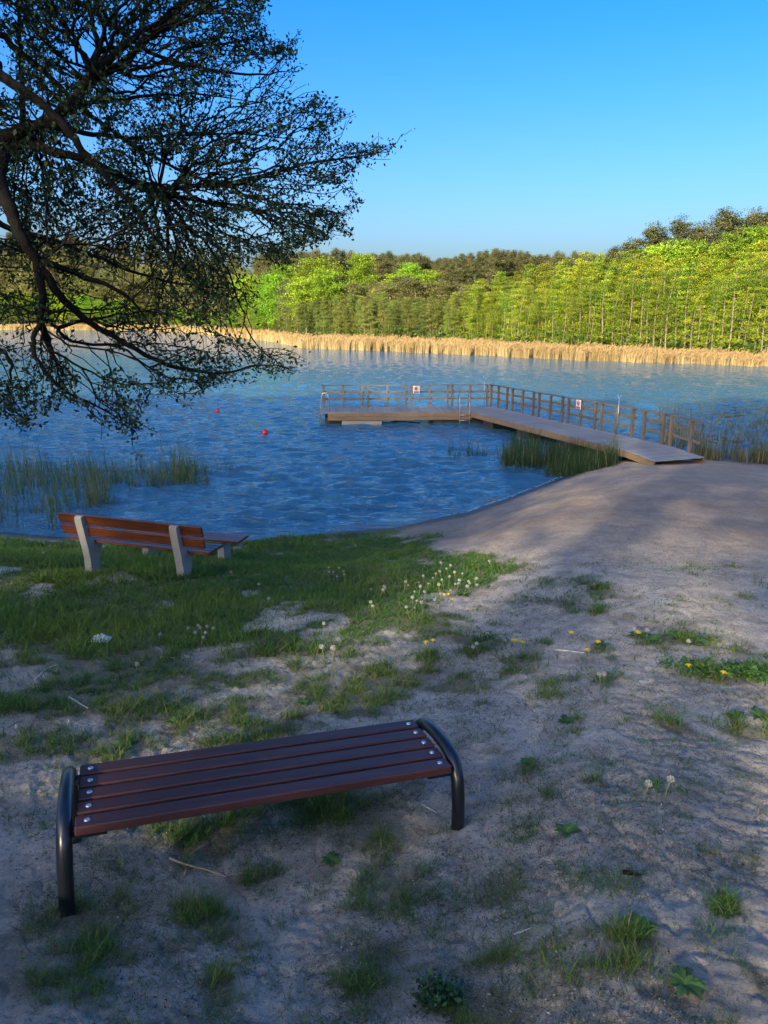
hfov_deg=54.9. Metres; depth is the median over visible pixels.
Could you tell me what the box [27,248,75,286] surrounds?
shrubby tree
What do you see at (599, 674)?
dandelion clock
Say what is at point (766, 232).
birch tree
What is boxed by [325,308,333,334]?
alder tree
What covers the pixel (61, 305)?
broadleaf tree
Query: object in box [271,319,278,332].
alder tree
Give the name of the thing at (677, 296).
alder tree
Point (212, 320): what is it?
broadleaf tree
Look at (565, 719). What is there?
weed rosette
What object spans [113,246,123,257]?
pine tree
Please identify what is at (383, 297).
alder tree
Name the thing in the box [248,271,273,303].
shrubby tree
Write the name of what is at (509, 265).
pine tree
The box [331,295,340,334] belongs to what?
alder tree
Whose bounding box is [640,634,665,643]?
weed rosette
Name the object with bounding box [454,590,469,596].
weed rosette
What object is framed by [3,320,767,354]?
undergrowth
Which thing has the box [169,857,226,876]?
stick
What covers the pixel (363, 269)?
broadleaf tree
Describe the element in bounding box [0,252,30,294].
shrubby tree
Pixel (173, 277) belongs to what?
shrubby tree
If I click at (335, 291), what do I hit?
shrubby tree
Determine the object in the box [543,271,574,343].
alder tree
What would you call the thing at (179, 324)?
broadleaf tree
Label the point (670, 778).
dandelion clock
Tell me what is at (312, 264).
broadleaf tree
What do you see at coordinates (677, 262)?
alder tree
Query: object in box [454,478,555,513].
foam line
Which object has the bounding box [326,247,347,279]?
pine tree
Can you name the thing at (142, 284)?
shrubby tree
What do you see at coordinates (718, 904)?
clover patch
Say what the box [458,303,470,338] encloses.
alder tree
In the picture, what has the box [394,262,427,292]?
broadleaf tree
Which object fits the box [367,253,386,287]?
pine tree
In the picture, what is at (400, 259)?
pine tree
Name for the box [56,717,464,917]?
backless bench
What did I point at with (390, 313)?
alder tree
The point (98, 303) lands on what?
broadleaf tree
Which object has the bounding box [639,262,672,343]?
alder tree
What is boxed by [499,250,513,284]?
pine tree
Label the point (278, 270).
broadleaf tree
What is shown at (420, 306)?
alder tree
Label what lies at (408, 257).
pine tree
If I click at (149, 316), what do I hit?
broadleaf tree
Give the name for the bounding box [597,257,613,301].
alder tree
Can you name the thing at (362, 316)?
alder tree
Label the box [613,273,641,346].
alder tree
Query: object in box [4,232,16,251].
pine tree
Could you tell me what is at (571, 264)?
pine tree
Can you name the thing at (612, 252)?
pine tree
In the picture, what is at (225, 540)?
slatted bench
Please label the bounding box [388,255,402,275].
pine tree
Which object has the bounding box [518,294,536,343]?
alder tree
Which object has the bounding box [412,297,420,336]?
alder tree
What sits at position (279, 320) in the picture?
alder tree
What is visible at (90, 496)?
water reeds
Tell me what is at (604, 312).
alder tree
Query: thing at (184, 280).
shrubby tree
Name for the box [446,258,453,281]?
pine tree
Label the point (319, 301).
alder tree
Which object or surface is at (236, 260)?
pine tree
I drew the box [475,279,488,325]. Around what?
alder tree
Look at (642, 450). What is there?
floating pier
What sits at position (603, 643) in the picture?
weed rosette
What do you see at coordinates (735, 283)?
alder tree
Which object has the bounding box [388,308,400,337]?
alder tree
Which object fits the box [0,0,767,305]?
sky
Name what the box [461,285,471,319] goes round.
alder tree
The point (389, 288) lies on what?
shrubby tree
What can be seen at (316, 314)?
alder tree
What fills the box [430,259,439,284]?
pine tree
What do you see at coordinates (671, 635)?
weed rosette
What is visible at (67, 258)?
shrubby tree
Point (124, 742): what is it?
weed rosette
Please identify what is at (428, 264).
pine tree
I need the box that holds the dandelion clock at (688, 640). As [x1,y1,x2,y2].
[686,639,690,667]
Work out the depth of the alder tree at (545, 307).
100.55 m
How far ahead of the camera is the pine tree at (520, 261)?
177.74 m
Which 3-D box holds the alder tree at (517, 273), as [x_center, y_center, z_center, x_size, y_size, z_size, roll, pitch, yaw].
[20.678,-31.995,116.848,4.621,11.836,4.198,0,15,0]
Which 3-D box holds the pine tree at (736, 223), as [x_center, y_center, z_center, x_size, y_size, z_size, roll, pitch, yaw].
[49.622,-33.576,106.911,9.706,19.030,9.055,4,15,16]
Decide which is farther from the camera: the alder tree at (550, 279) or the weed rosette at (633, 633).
the alder tree at (550, 279)
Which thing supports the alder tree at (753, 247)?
on the ground at (598, 509)
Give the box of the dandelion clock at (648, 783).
[644,780,652,800]
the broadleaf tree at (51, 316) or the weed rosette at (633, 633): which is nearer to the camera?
the weed rosette at (633, 633)
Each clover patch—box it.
[411,968,467,1017]
[621,912,658,939]
[706,894,737,917]
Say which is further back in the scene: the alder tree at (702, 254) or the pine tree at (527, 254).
the pine tree at (527, 254)
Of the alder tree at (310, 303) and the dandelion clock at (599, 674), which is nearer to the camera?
the dandelion clock at (599, 674)
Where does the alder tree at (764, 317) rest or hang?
on the ground at (598, 509)
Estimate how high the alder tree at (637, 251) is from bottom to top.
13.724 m
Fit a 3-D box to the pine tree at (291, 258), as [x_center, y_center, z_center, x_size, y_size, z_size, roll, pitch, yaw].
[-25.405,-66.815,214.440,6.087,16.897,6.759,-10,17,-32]
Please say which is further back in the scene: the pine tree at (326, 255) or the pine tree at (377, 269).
the pine tree at (326, 255)
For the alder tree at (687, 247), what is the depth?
96.70 m
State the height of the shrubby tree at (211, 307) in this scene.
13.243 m
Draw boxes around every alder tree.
[4,306,14,324]
[238,306,246,327]
[245,308,253,329]
[263,310,271,331]
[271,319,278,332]
[275,307,283,330]
[280,300,290,332]
[287,307,294,333]
[290,301,303,335]
[295,293,307,333]
[297,304,312,334]
[303,301,312,332]
[307,302,318,335]
[310,300,321,335]
[310,307,322,335]
[314,297,322,331]
[317,303,327,334]
[320,295,331,331]
[324,299,334,331]
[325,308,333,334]
[329,310,337,332]
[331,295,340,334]
[331,300,346,334]
[339,298,347,336]
[339,308,351,336]
[342,294,356,332]
[344,295,359,333]
[347,308,356,334]
[353,300,365,335]
[356,296,365,330]
[357,305,370,336]
[360,296,374,331]
[363,301,378,336]
[368,300,379,336]
[371,293,384,333]
[374,299,388,336]
[377,292,388,332]
[382,308,392,335]
[386,300,398,337]
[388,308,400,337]
[393,298,406,331]
[394,303,405,337]
[397,297,407,331]
[400,299,414,337]
[402,296,416,332]
[402,302,417,338]
[411,309,423,337]
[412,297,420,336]
[415,298,425,336]
[416,304,428,339]
[420,296,433,335]
[422,301,440,338]
[426,295,436,335]
[428,300,443,339]
[435,303,447,340]
[440,294,451,326]
[441,303,452,339]
[442,319,449,337]
[446,305,461,337]
[448,292,457,333]
[452,295,464,336]
[456,297,469,336]
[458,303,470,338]
[460,280,481,338]
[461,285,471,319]
[463,287,478,339]
[464,300,476,339]
[466,313,474,338]
[469,294,483,340]
[473,291,491,337]
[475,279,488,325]
[478,292,494,339]
[481,313,490,338]
[483,272,505,338]
[485,271,506,336]
[488,309,495,340]
[489,285,510,341]
[496,293,512,340]
[497,281,521,341]
[498,276,518,338]
[503,281,530,343]
[503,288,524,341]
[504,271,523,334]
[510,288,529,342]
[516,264,537,340]
[518,277,533,342]
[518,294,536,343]
[523,263,551,335]
[523,275,551,340]
[525,270,557,343]
[530,294,543,341]
[531,265,547,312]
[537,288,557,342]
[539,275,562,343]
[542,261,568,329]
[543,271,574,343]
[544,294,560,343]
[550,259,571,339]
[555,266,577,344]
[555,292,575,345]
[560,264,596,346]
[563,289,580,344]
[569,251,595,342]
[569,258,584,295]
[569,274,590,345]
[571,261,600,344]
[573,281,599,344]
[575,266,602,344]
[579,283,603,345]
[582,254,605,335]
[585,264,619,345]
[590,270,617,344]
[595,260,618,340]
[597,256,630,345]
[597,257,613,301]
[601,278,626,346]
[604,258,639,345]
[610,251,627,342]
[612,283,632,347]
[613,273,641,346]
[614,248,644,345]
[615,264,638,347]
[619,259,649,346]
[625,269,660,345]
[630,254,667,345]
[630,257,656,346]
[635,252,660,319]
[636,278,661,346]
[637,266,673,347]
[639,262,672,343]
[649,249,673,337]
[650,271,678,347]
[652,258,687,348]
[653,264,684,347]
[654,260,686,346]
[664,266,690,348]
[671,261,712,347]
[672,246,694,330]
[673,265,701,350]
[677,256,713,346]
[678,263,715,347]
[680,252,710,319]
[681,281,710,348]
[687,285,715,348]
[689,262,728,351]
[694,276,725,348]
[697,259,732,349]
[699,275,728,351]
[702,244,725,313]
[702,254,738,347]
[704,244,725,312]
[707,277,736,348]
[709,250,753,350]
[714,265,750,351]
[716,253,755,349]
[720,258,762,351]
[729,258,767,352]
[733,251,767,350]
[735,245,761,348]
[735,252,765,351]
[742,270,767,353]
[745,240,767,312]
[745,258,767,352]
[745,285,767,352]
[752,274,767,350]
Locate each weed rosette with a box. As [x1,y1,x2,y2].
[82,937,104,952]
[117,739,134,747]
[164,716,179,723]
[242,719,254,725]
[294,698,309,705]
[320,851,340,867]
[411,602,425,606]
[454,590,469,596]
[520,758,535,766]
[553,823,581,838]
[558,714,573,724]
[594,640,611,647]
[628,631,651,637]
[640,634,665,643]
[644,778,662,786]
[666,630,688,640]
[667,965,707,1000]
[687,636,712,645]
[725,710,744,718]
[749,708,767,721]
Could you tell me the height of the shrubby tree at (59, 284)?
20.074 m
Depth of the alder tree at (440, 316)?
118.06 m
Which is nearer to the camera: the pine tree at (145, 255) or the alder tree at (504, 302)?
the alder tree at (504, 302)
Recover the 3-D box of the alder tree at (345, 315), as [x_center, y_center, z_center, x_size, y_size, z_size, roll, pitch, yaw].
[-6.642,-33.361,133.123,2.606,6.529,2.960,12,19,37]
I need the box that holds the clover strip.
[655,654,767,685]
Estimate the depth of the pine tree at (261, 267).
247.99 m
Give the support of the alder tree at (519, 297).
on the ground at (598, 509)
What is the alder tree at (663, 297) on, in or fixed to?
on the ground at (598, 509)
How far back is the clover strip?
5.74 m
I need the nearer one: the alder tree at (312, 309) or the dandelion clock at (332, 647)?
the dandelion clock at (332, 647)
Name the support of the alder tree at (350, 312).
on the ground at (598, 509)
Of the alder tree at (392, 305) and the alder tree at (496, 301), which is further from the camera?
the alder tree at (392, 305)
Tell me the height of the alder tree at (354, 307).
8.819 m
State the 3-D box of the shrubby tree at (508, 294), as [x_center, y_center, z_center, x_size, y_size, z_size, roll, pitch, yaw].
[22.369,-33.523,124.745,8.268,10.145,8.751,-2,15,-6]
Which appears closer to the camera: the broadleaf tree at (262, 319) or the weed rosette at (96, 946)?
the weed rosette at (96, 946)
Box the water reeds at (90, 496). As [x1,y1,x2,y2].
[0,416,238,529]
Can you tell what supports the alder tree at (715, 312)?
on the ground at (598, 509)
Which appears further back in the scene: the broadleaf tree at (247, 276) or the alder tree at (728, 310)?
the broadleaf tree at (247, 276)
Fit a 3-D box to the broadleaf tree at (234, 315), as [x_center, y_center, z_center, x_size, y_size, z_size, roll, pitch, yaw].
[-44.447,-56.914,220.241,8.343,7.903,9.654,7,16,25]
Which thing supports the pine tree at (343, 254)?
on the ground at (598, 509)
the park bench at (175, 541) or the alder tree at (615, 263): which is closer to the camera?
the park bench at (175, 541)
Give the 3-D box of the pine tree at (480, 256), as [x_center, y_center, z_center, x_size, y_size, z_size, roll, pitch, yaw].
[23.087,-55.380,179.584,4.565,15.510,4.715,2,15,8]
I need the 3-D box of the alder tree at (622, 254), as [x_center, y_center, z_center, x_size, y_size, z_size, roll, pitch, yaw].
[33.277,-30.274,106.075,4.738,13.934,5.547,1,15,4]
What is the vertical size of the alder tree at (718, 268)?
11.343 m
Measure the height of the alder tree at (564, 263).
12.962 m
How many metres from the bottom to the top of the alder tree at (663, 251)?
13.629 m
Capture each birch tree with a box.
[637,237,706,347]
[658,238,725,312]
[689,229,760,275]
[725,222,767,269]
[742,227,767,285]
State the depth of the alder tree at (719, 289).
89.58 m
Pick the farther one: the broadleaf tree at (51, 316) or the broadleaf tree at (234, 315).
the broadleaf tree at (51, 316)
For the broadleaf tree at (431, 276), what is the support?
on the ground at (598, 509)
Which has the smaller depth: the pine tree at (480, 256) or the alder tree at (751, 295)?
the alder tree at (751, 295)
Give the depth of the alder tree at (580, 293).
95.36 m
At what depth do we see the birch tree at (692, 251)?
97.34 m
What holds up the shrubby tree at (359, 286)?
on the ground at (598, 509)
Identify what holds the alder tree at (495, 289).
on the ground at (598, 509)
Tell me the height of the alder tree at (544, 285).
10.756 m
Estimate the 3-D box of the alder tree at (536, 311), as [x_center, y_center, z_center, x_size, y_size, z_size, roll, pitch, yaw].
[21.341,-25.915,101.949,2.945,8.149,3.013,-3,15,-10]
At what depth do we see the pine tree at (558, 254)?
163.99 m
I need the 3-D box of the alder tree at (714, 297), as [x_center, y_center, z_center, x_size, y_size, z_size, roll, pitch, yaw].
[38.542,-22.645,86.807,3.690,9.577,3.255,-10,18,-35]
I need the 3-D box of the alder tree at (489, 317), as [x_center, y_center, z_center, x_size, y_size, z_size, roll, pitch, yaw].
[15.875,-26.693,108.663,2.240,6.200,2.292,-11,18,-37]
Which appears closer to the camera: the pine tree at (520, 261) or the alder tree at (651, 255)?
the alder tree at (651, 255)
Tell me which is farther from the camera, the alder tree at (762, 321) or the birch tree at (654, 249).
the birch tree at (654, 249)
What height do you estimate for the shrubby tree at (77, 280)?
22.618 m
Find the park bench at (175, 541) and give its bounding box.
[58,512,222,578]
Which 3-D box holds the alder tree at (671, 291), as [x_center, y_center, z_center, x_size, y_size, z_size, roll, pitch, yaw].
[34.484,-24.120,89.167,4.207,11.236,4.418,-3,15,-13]
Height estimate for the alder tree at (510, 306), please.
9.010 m
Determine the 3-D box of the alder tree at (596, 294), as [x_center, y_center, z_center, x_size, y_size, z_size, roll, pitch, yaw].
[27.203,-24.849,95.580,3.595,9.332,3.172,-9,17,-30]
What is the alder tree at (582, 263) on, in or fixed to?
on the ground at (598, 509)
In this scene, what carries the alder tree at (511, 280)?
on the ground at (598, 509)
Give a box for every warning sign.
[413,386,419,392]
[576,400,580,409]
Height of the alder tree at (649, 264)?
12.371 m
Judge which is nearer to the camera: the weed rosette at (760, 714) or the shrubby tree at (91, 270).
the weed rosette at (760, 714)
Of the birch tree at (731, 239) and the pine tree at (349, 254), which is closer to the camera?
the birch tree at (731, 239)
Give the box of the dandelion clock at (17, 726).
[14,723,22,741]
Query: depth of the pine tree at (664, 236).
113.54 m
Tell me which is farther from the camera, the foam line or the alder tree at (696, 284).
the alder tree at (696, 284)
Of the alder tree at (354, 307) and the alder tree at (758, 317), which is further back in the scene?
the alder tree at (354, 307)
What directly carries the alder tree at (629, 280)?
on the ground at (598, 509)
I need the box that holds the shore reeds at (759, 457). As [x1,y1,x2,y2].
[655,398,767,463]
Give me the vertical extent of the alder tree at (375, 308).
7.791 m
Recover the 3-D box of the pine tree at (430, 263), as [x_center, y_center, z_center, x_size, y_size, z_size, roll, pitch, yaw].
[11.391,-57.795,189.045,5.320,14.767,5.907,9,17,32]
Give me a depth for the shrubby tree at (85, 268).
391.06 m
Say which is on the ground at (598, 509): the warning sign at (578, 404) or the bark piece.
the bark piece
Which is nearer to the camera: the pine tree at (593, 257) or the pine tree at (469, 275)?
the pine tree at (593, 257)
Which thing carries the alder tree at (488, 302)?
on the ground at (598, 509)
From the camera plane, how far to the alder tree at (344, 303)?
138.46 m
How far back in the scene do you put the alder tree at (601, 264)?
103.86 m
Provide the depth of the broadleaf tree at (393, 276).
155.06 m
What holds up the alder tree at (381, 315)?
on the ground at (598, 509)
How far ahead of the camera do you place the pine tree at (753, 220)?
101.33 m
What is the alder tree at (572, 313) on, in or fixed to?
on the ground at (598, 509)
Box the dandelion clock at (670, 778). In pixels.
[664,775,674,800]
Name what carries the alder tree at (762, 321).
on the ground at (598, 509)
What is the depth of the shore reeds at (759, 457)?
27.73 m
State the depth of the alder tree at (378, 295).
134.56 m
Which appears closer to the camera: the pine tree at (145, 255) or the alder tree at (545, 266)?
the alder tree at (545, 266)
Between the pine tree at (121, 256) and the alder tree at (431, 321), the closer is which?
the alder tree at (431, 321)
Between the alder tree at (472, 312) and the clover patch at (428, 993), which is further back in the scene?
the alder tree at (472, 312)
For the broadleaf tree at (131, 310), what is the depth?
343.58 m
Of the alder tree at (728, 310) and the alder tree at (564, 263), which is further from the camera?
the alder tree at (564, 263)
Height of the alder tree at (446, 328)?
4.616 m
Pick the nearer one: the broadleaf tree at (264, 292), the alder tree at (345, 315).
the alder tree at (345, 315)
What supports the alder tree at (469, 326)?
on the ground at (598, 509)
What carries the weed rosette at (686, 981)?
on the ground at (598, 509)
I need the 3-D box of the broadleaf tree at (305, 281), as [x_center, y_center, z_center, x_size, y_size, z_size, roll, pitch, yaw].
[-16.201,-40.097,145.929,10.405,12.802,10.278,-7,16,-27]
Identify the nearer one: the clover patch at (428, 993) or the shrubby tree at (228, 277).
the clover patch at (428, 993)
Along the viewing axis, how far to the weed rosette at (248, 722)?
5.43 m
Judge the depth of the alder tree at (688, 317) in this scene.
87.32 m
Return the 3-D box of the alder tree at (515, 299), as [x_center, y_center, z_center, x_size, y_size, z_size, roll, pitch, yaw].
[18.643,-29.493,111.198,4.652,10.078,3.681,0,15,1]
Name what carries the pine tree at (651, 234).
on the ground at (598, 509)
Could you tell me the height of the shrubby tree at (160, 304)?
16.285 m
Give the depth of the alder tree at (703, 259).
91.35 m
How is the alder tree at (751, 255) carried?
on the ground at (598, 509)
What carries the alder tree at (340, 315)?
on the ground at (598, 509)
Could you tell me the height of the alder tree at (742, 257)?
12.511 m
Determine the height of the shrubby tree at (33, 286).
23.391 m
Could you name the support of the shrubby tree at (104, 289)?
on the ground at (598, 509)
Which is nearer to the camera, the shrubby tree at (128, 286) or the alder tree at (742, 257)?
the alder tree at (742, 257)
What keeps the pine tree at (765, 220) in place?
on the ground at (598, 509)
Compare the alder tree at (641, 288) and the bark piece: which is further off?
the alder tree at (641, 288)
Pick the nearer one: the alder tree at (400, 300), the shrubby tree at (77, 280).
the alder tree at (400, 300)
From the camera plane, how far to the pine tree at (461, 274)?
177.49 m
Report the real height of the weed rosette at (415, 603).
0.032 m
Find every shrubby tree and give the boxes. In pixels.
[0,252,21,291]
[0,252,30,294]
[0,272,22,300]
[6,272,36,309]
[14,273,59,313]
[20,248,60,273]
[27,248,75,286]
[45,276,65,305]
[51,252,85,287]
[54,272,90,302]
[69,257,99,292]
[75,258,115,295]
[78,280,109,300]
[88,274,122,313]
[99,257,129,296]
[109,277,149,317]
[114,257,142,295]
[131,278,153,312]
[134,261,163,296]
[137,265,168,301]
[143,286,167,321]
[159,260,183,294]
[159,286,186,312]
[171,263,206,300]
[171,285,196,316]
[185,262,215,288]
[191,290,217,321]
[209,285,233,318]
[214,264,247,307]
[227,268,256,291]
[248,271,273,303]
[272,278,290,324]
[274,277,315,330]
[315,280,346,318]
[338,283,366,326]
[341,280,373,326]
[364,281,403,332]
[365,288,385,321]
[381,275,414,308]
[387,276,434,327]
[420,281,450,313]
[429,280,464,315]
[454,283,483,314]
[471,272,509,329]
[499,283,530,316]
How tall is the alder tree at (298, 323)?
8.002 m
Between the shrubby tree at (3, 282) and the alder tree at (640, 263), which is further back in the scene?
the shrubby tree at (3, 282)
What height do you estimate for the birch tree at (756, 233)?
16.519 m
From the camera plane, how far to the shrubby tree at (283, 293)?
153.05 m
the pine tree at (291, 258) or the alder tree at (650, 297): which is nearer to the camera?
the alder tree at (650, 297)
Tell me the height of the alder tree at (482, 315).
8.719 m
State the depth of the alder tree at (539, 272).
113.20 m
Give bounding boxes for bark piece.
[622,869,641,875]
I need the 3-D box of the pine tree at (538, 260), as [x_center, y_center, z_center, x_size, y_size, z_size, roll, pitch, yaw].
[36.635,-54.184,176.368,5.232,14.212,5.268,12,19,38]
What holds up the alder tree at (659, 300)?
on the ground at (598, 509)
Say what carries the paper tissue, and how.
on the ground at (598, 509)
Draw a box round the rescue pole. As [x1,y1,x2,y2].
[616,397,620,434]
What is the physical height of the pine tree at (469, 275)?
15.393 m
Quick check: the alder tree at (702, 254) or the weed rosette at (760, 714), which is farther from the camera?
the alder tree at (702, 254)
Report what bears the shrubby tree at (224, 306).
on the ground at (598, 509)
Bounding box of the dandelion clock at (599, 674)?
[597,672,601,689]
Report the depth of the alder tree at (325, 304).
143.94 m
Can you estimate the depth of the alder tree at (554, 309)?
99.79 m
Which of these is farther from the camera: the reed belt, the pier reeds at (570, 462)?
the reed belt
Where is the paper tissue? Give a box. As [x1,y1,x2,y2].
[88,634,111,642]
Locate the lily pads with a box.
[659,404,767,443]
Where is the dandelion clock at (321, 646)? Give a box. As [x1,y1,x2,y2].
[319,644,325,666]
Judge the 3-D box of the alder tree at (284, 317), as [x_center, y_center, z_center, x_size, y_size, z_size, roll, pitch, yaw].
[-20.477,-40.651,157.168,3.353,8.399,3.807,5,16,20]
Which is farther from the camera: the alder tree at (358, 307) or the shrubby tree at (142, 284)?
the shrubby tree at (142, 284)
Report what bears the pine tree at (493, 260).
on the ground at (598, 509)
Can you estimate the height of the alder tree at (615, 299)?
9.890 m
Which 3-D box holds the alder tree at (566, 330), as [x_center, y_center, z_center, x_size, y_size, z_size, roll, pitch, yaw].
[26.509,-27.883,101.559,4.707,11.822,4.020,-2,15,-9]
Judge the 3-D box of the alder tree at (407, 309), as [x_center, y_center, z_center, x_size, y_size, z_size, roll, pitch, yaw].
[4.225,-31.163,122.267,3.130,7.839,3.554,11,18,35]
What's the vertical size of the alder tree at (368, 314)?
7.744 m
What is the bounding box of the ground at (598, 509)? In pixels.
[0,285,767,1023]
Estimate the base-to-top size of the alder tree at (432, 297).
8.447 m
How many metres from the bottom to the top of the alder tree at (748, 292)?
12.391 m
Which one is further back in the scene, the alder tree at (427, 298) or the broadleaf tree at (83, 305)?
the broadleaf tree at (83, 305)
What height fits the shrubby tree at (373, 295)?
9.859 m
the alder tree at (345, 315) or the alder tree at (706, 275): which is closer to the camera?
the alder tree at (706, 275)
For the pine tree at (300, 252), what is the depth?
202.02 m
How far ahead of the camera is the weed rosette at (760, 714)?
4.96 m
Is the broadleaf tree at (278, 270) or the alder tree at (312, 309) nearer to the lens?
the alder tree at (312, 309)
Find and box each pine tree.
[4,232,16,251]
[63,233,78,259]
[78,241,90,274]
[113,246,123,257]
[132,244,144,262]
[143,250,153,280]
[228,253,245,285]
[249,257,260,276]
[253,253,264,278]
[257,250,275,270]
[262,253,273,273]
[287,254,298,277]
[293,250,306,277]
[306,249,319,271]
[310,248,325,268]
[322,253,332,268]
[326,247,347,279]
[331,249,354,283]
[344,249,357,281]
[367,253,382,286]
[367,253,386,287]
[378,252,388,280]
[379,251,395,282]
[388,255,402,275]
[391,254,408,277]
[404,253,410,262]
[407,254,415,273]
[412,252,426,282]
[421,256,434,284]
[422,255,430,278]
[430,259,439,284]
[435,257,451,282]
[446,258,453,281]
[447,255,457,290]
[452,253,468,288]
[462,252,480,292]
[472,251,486,283]
[474,249,491,288]
[481,248,505,276]
[486,248,504,274]
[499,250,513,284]
[504,249,514,278]
[509,249,517,280]
[511,249,528,279]
[517,251,531,283]
[521,255,539,285]
[531,254,544,290]
[538,254,550,280]
[547,251,565,277]
[561,256,576,274]
[565,251,580,274]
[589,253,596,264]
[599,245,627,286]
[617,237,640,272]
[629,220,667,345]
[644,230,674,259]
[645,213,702,253]
[680,220,712,260]
[690,205,742,255]
[716,210,749,346]
[729,206,767,239]
[749,212,767,236]
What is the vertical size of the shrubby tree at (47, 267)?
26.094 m
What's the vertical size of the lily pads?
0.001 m
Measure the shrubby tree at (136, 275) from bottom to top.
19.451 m
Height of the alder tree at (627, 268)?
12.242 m
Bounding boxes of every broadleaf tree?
[0,292,31,321]
[16,294,37,319]
[31,293,60,318]
[50,292,77,322]
[67,294,101,317]
[87,300,112,321]
[107,299,127,319]
[115,301,142,322]
[140,307,157,321]
[164,305,174,323]
[174,310,188,326]
[208,312,224,326]
[221,274,262,324]
[225,309,242,329]
[245,284,271,329]
[247,272,287,329]
[262,264,300,289]
[274,276,325,333]
[282,253,351,300]
[306,268,351,323]
[343,252,384,296]
[381,272,416,297]
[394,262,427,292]
[414,269,445,293]
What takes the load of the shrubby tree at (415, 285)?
on the ground at (598, 509)
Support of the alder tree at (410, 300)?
on the ground at (598, 509)
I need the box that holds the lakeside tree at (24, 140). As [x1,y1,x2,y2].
[0,0,414,459]
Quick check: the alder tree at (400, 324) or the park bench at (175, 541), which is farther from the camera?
the alder tree at (400, 324)
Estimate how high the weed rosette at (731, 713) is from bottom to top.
0.021 m
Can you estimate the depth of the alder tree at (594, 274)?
98.18 m
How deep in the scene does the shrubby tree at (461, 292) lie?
126.64 m
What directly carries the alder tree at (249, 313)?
on the ground at (598, 509)
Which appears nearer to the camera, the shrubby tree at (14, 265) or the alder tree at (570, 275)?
the alder tree at (570, 275)
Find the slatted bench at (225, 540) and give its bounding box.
[128,530,248,559]
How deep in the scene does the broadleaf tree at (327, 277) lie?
152.21 m
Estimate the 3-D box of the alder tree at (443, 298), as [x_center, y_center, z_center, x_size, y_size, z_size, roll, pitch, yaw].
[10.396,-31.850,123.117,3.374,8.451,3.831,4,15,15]
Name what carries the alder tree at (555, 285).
on the ground at (598, 509)
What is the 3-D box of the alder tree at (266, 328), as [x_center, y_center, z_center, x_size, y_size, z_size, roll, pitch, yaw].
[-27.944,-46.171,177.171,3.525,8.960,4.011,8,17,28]
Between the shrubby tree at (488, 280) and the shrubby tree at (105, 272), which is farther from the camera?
the shrubby tree at (105, 272)
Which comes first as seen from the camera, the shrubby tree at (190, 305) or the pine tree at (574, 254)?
the pine tree at (574, 254)
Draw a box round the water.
[0,330,767,539]
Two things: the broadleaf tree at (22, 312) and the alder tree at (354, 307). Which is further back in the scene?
the broadleaf tree at (22, 312)
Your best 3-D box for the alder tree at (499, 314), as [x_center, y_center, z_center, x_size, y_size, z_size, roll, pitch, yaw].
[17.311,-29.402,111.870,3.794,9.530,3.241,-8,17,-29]
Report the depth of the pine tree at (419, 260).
180.19 m
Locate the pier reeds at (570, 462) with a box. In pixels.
[447,424,622,476]
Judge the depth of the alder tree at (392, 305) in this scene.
130.58 m
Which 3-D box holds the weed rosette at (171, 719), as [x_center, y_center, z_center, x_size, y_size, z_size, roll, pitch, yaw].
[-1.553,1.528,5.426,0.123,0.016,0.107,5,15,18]
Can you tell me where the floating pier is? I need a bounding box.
[320,384,704,464]
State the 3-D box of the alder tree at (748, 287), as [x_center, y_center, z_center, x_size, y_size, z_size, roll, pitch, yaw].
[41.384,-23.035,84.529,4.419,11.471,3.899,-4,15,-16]
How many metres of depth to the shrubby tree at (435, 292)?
140.19 m
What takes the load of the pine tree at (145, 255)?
on the ground at (598, 509)
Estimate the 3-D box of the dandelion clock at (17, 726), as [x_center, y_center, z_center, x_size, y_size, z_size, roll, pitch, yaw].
[-2.480,1.508,5.015,0.041,0.162,0.039,7,16,24]
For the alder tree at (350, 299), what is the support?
on the ground at (598, 509)
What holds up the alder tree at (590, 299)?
on the ground at (598, 509)
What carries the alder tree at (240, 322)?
on the ground at (598, 509)
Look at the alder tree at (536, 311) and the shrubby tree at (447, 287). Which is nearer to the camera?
the alder tree at (536, 311)
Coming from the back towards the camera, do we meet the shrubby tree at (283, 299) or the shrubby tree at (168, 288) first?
the shrubby tree at (168, 288)
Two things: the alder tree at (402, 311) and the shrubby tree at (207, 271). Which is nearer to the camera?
the alder tree at (402, 311)
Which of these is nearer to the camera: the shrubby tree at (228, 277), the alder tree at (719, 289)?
the alder tree at (719, 289)
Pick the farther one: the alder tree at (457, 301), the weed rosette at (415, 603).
the alder tree at (457, 301)
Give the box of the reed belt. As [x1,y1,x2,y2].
[0,323,767,366]
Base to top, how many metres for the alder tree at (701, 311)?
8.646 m
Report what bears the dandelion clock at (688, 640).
on the ground at (598, 509)
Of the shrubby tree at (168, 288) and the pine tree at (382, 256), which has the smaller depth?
the pine tree at (382, 256)
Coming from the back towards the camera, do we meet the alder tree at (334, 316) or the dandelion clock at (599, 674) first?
the alder tree at (334, 316)
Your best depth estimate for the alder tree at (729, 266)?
88.58 m
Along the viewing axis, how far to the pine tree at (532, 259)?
174.08 m
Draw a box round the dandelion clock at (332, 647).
[330,645,335,671]
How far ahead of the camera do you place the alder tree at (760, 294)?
82.42 m
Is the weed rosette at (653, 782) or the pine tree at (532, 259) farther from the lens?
the pine tree at (532, 259)
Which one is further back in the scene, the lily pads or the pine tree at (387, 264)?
the pine tree at (387, 264)

